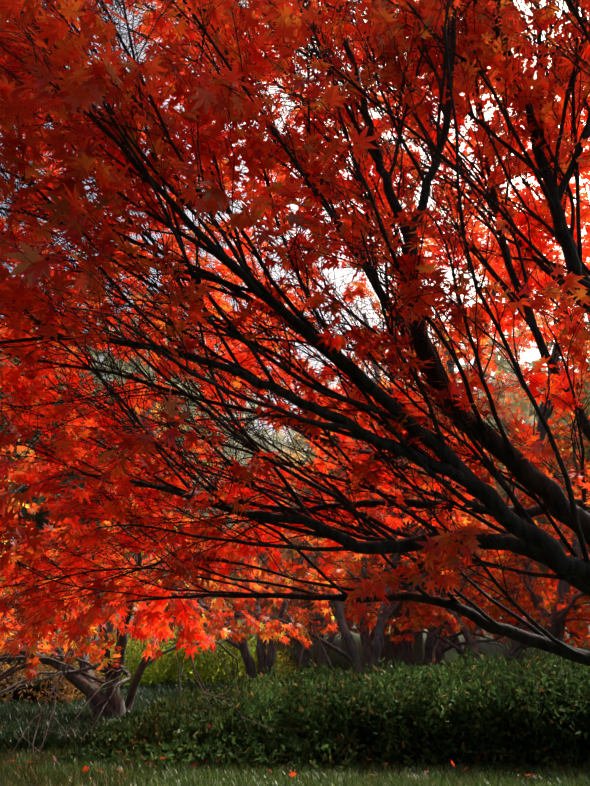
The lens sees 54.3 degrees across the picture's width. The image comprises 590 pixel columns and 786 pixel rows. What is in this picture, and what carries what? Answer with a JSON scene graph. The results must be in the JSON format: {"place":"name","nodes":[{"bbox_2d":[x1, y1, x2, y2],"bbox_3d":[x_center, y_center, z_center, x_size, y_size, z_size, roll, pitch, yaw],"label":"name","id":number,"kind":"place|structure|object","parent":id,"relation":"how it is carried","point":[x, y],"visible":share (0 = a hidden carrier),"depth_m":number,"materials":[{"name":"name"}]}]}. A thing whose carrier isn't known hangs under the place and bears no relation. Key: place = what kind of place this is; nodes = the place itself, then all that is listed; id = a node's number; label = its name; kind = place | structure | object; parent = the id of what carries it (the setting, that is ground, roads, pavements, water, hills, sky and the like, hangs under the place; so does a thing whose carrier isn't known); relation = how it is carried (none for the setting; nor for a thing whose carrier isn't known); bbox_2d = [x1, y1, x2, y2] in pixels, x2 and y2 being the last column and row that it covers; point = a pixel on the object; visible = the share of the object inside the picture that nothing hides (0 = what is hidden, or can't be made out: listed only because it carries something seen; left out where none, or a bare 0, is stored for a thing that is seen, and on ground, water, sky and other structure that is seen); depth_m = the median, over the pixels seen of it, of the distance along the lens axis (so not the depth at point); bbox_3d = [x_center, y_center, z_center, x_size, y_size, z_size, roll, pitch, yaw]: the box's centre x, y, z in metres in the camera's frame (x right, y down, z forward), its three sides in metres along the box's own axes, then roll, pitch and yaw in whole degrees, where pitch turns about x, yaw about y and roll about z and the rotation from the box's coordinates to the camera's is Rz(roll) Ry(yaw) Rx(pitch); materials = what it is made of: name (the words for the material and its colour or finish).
{"place":"outdoors","nodes":[
{"label":"outdoors","id":0,"kind":"place"},
{"bbox_2d":[0,676,589,785],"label":"grass","id":1,"kind":"structure","parent":0,"point":[44,770],"depth_m":5.65,"materials":[{"name":"green plant"}]},
{"bbox_2d":[0,615,589,785],"bbox_3d":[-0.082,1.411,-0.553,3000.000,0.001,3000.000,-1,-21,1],"label":"ground","id":2,"kind":"structure","parent":0,"point":[360,649],"depth_m":23.65,"materials":[{"name":"soil"}]},
{"bbox_2d":[75,619,296,686],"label":"privet shrub leaves","id":3,"kind":"object","parent":2,"relation":"on","point":[167,669],"visible":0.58,"depth_m":11.87,"materials":[{"name":"green plant"}]},
{"bbox_2d":[9,694,568,777],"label":"fallen maple leaves","id":4,"kind":"object","parent":2,"relation":"on","point":[209,726],"visible":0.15,"depth_m":5.60,"materials":[{"name":"red plant"}]},
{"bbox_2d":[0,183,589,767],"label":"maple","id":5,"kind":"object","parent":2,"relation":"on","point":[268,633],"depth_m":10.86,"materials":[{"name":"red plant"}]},
{"bbox_2d":[0,0,589,682],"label":"tree branches","id":6,"kind":"object","parent":2,"relation":"on","point":[522,534],"visible":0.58,"depth_m":2.75,"materials":[{"name":"black plant"}]},
{"bbox_2d":[0,0,589,663],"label":"maple leaves","id":7,"kind":"object","parent":6,"relation":"attached to","point":[294,28],"visible":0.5,"depth_m":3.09,"materials":[{"name":"red plant"}]},
{"bbox_2d":[0,634,589,777],"bbox_3d":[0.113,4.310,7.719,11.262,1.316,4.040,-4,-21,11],"label":"shrub","id":8,"kind":"object","parent":2,"relation":"on","point":[37,688],"visible":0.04,"depth_m":6.09,"materials":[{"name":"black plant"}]},
{"bbox_2d":[9,521,589,663],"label":"tree trunks","id":9,"kind":"object","parent":2,"relation":"on","point":[386,639],"depth_m":20.15,"materials":[{"name":"plant"}]},
{"bbox_2d":[0,236,589,627],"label":"tree crowns","id":10,"kind":"object","parent":9,"relation":"attached to","point":[527,413],"depth_m":19.12,"materials":[{"name":"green plant"}]},
{"bbox_2d":[296,614,332,672],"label":"bamboo stakes","id":11,"kind":"object","parent":2,"relation":"on","point":[310,624],"visible":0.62,"depth_m":10.42,"materials":[{"name":"brown wood"}]},
{"bbox_2d":[0,0,589,671],"label":"sky","id":12,"kind":"structure","parent":0,"point":[534,354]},
{"bbox_2d":[439,400,589,663],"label":"maple leaves","id":13,"kind":"object","parent":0,"point":[556,630],"visible":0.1,"depth_m":10.33,"materials":[{"name":"red plant"}]}
]}

